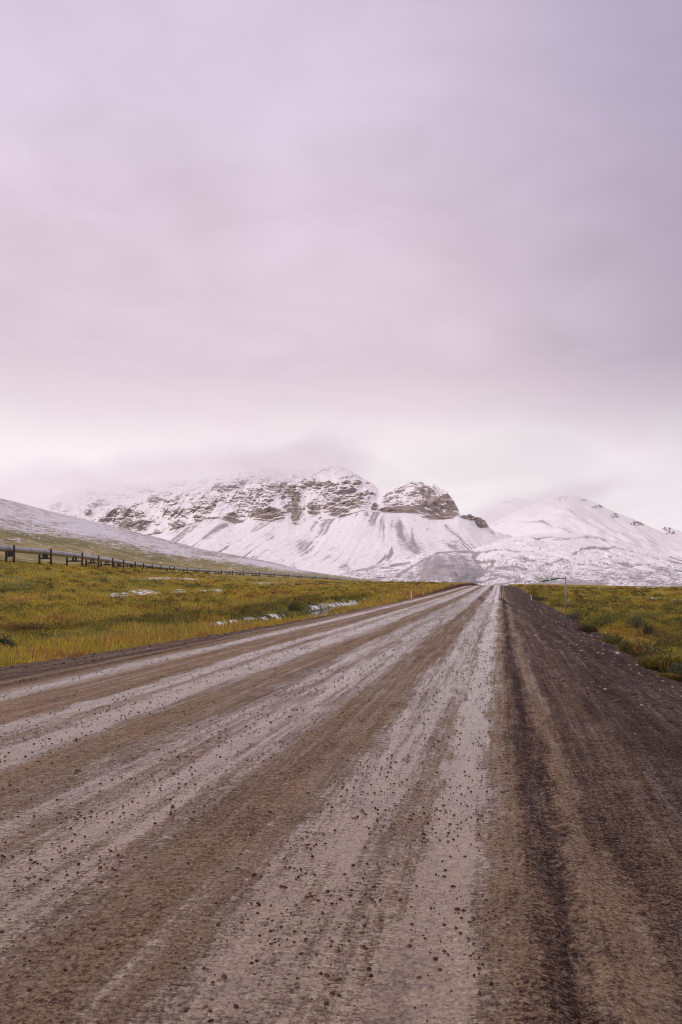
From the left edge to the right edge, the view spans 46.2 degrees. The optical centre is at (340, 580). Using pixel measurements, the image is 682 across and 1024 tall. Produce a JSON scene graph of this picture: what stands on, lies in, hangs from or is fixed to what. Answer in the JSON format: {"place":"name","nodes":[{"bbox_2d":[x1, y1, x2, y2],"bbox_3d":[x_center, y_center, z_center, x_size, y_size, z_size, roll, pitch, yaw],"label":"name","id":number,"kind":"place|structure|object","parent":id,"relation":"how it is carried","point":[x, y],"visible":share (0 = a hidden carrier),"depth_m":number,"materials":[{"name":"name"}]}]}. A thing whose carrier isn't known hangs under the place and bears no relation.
{"place":"outdoors","nodes":[
{"label":"outdoors","id":0,"kind":"place"},
{"bbox_2d":[0,498,376,580],"bbox_3d":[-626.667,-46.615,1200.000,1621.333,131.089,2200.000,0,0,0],"label":"hillside","id":1,"kind":"structure","parent":0,"point":[24,525],"depth_m":678.46,"materials":[{"name":"white snow"}]},
{"bbox_2d":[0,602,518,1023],"bbox_3d":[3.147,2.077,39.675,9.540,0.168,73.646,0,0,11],"label":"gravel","id":2,"kind":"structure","parent":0,"point":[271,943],"depth_m":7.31,"materials":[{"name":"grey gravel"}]},
{"bbox_2d":[23,464,516,574],"bbox_3d":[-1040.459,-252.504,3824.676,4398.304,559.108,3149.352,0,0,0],"label":"mountain","id":3,"kind":"structure","parent":0,"point":[333,519],"depth_m":3048.58,"materials":[{"name":"white snow"}]},
{"bbox_2d":[0,585,681,1023],"bbox_3d":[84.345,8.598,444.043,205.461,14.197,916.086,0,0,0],"label":"road","id":4,"kind":"structure","parent":0,"point":[570,903],"depth_m":6.61,"materials":[{"name":"gravel"}]},
{"bbox_2d":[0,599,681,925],"bbox_3d":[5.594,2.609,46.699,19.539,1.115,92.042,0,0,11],"label":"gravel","id":5,"kind":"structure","parent":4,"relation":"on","point":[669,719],"depth_m":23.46,"materials":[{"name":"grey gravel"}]},
{"bbox_2d":[528,585,538,596],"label":"shrub","id":6,"kind":"object","parent":4,"relation":"on","point":[532,590],"visible":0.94,"depth_m":118.15,"materials":[{"name":"green plant"}]},
{"bbox_2d":[530,595,547,600],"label":"shrub","id":7,"kind":"object","parent":4,"relation":"on","point":[537,598],"visible":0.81,"depth_m":112.08,"materials":[{"name":"green plant"}]},
{"bbox_2d":[539,576,565,627],"bbox_3d":[10.856,1.258,41.000,1.394,2.940,0.112,0,0,0],"label":"edge marker mast","id":8,"kind":"object","parent":4,"relation":"on","point":[549,579],"visible":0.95,"depth_m":40.96,"materials":[{"name":"plastic"}]},
{"bbox_2d":[562,609,581,618],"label":"shrub","id":9,"kind":"object","parent":4,"relation":"on","point":[577,615],"visible":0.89,"depth_m":59.70,"materials":[{"name":"green plant"}]},
{"bbox_2d":[575,621,598,632],"bbox_3d":[12.607,2.434,40.932,1.403,0.686,1.099,0,0,0],"label":"shrub","id":10,"kind":"object","parent":4,"relation":"on","point":[586,628],"visible":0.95,"depth_m":40.81,"materials":[{"name":"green plant"}]},
{"bbox_2d":[586,608,616,625],"bbox_3d":[16.918,2.544,52.118,1.648,1.419,1.956,0,0,44],"label":"shrub","id":11,"kind":"object","parent":4,"relation":"on","point":[604,618],"visible":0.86,"depth_m":51.90,"materials":[{"name":"green plant"}]},
{"bbox_2d":[594,631,624,644],"bbox_3d":[11.625,2.533,34.548,1.271,0.662,1.138,0,0,-35],"label":"shrub","id":12,"kind":"object","parent":4,"relation":"on","point":[611,640],"visible":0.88,"depth_m":34.37,"materials":[{"name":"green plant"}]},
{"bbox_2d":[613,637,646,653],"bbox_3d":[11.250,2.553,30.973,1.284,0.764,1.394,0,0,0],"label":"shrub","id":13,"kind":"object","parent":4,"relation":"on","point":[624,647],"visible":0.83,"depth_m":30.89,"materials":[{"name":"green plant"}]},
{"bbox_2d":[624,641,677,659],"bbox_3d":[10.545,2.531,27.398,1.929,0.927,1.518,0,0,29],"label":"shrub","id":14,"kind":"object","parent":4,"relation":"on","point":[645,652],"visible":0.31,"depth_m":27.49,"materials":[{"name":"green plant"}]},
{"bbox_2d":[635,652,681,672],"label":"grass tussock","id":15,"kind":"object","parent":4,"relation":"on","point":[658,663],"depth_m":24.13,"materials":[{"name":"green plant"}]},
{"bbox_2d":[656,673,681,680],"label":"grass tussock","id":16,"kind":"object","parent":4,"relation":"on","point":[675,677],"depth_m":22.11,"materials":[{"name":"green plant"}]},
{"bbox_2d":[662,662,681,680],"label":"shrub","id":17,"kind":"object","parent":4,"relation":"on","point":[677,669],"visible":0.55,"depth_m":22.57,"materials":[{"name":"green plant"}]},
{"bbox_2d":[0,559,681,666],"bbox_3d":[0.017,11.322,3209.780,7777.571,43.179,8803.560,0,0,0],"label":"ground","id":18,"kind":"structure","parent":0,"point":[277,614],"depth_m":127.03,"materials":[{"name":"green plant"}]},
{"bbox_2d":[0,634,14,647],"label":"shrub","id":19,"kind":"object","parent":18,"relation":"on","point":[7,642],"visible":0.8,"depth_m":28.99,"materials":[{"name":"green plant"}]},
{"bbox_2d":[5,545,14,562],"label":"pipeline support","id":20,"kind":"object","parent":18,"relation":"on","point":[9,554],"visible":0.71,"depth_m":159.56,"materials":[{"name":"metal"}]},
{"bbox_2d":[0,621,36,631],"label":"shrub","id":21,"kind":"object","parent":18,"relation":"on","point":[15,626],"visible":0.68,"depth_m":39.97,"materials":[{"name":"green plant"}]},
{"bbox_2d":[38,549,51,565],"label":"pipeline support","id":22,"kind":"object","parent":18,"relation":"on","point":[45,556],"visible":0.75,"depth_m":178.01,"materials":[{"name":"metal"}]},
{"bbox_2d":[66,552,82,566],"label":"pipeline support","id":23,"kind":"object","parent":18,"relation":"on","point":[73,560],"visible":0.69,"depth_m":196.45,"materials":[{"name":"metal"}]},
{"bbox_2d":[85,555,99,566],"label":"pipeline support","id":24,"kind":"object","parent":18,"relation":"on","point":[91,562],"visible":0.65,"depth_m":214.75,"materials":[{"name":"metal"}]},
{"bbox_2d":[100,558,113,566],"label":"pipeline support","id":25,"kind":"object","parent":18,"relation":"on","point":[101,564],"visible":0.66,"depth_m":233.00,"materials":[{"name":"metal"}]},
{"bbox_2d":[0,545,351,579],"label":"pipeline","id":26,"kind":"object","parent":18,"relation":"on","point":[4,548],"visible":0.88,"depth_m":228.00,"materials":[{"name":"grey metal"}]},
{"bbox_2d":[239,613,266,620],"bbox_3d":[-6.829,3.154,62.165,2.456,1.312,2.562,0,0,-41],"label":"shrub","id":27,"kind":"object","parent":18,"relation":"on","point":[252,618],"visible":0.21,"depth_m":61.89,"materials":[{"name":"green plant"}]},
{"bbox_2d":[279,598,302,610],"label":"shrub","id":28,"kind":"object","parent":18,"relation":"on","point":[294,608],"visible":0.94,"depth_m":77.75,"materials":[{"name":"green plant"}]},
{"bbox_2d":[279,606,339,619],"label":"creek","id":29,"kind":"structure","parent":18,"relation":"on","point":[325,611],"depth_m":86.12,"materials":[{"name":"liquid"}]},
{"bbox_2d":[377,577,392,603],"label":"edge marker mast","id":30,"kind":"object","parent":18,"relation":"on","point":[377,585],"visible":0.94,"depth_m":91.99,"materials":[{"name":"plastic"}]},
{"bbox_2d":[622,610,645,628],"bbox_3d":[18.339,2.549,49.990,1.641,1.518,1.256,0,0,0],"label":"shrub","id":31,"kind":"object","parent":18,"relation":"on","point":[638,621],"visible":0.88,"depth_m":49.99,"materials":[{"name":"green plant"}]},
{"bbox_2d":[624,635,669,654],"bbox_3d":[11.826,2.593,31.492,1.985,1.059,1.625,0,0,-39],"label":"shrub","id":32,"kind":"object","parent":18,"relation":"on","point":[649,648],"visible":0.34,"depth_m":31.29,"materials":[{"name":"green plant"}]},
{"bbox_2d":[643,623,653,634],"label":"shrub","id":33,"kind":"object","parent":18,"relation":"on","point":[647,629],"visible":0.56,"depth_m":44.89,"materials":[{"name":"green plant"}]},
{"bbox_2d":[0,0,681,530],"label":"sky","id":34,"kind":"structure","parent":0,"point":[391,243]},
{"bbox_2d":[478,497,532,524],"bbox_3d":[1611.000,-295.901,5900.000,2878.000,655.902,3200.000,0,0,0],"label":"mountain","id":35,"kind":"structure","parent":0,"point":[500,510],"depth_m":5861.00,"materials":[{"name":"white snow"}]},
{"bbox_2d":[335,532,681,586],"bbox_3d":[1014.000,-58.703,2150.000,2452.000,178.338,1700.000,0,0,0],"label":"foothill","id":36,"kind":"structure","parent":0,"point":[579,559],"depth_m":1827.55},
{"bbox_2d":[488,493,681,557],"bbox_3d":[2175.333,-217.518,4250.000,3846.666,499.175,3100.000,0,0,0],"label":"mountain","id":37,"kind":"structure","parent":0,"point":[570,512],"depth_m":3975.93,"materials":[{"name":"white snow"}]},
{"bbox_2d":[657,526,681,538],"bbox_3d":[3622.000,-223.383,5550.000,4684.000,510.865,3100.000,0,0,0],"label":"mountain","id":38,"kind":"structure","parent":0,"point":[672,532],"depth_m":5498.01,"materials":[{"name":"white snow"}]}
]}

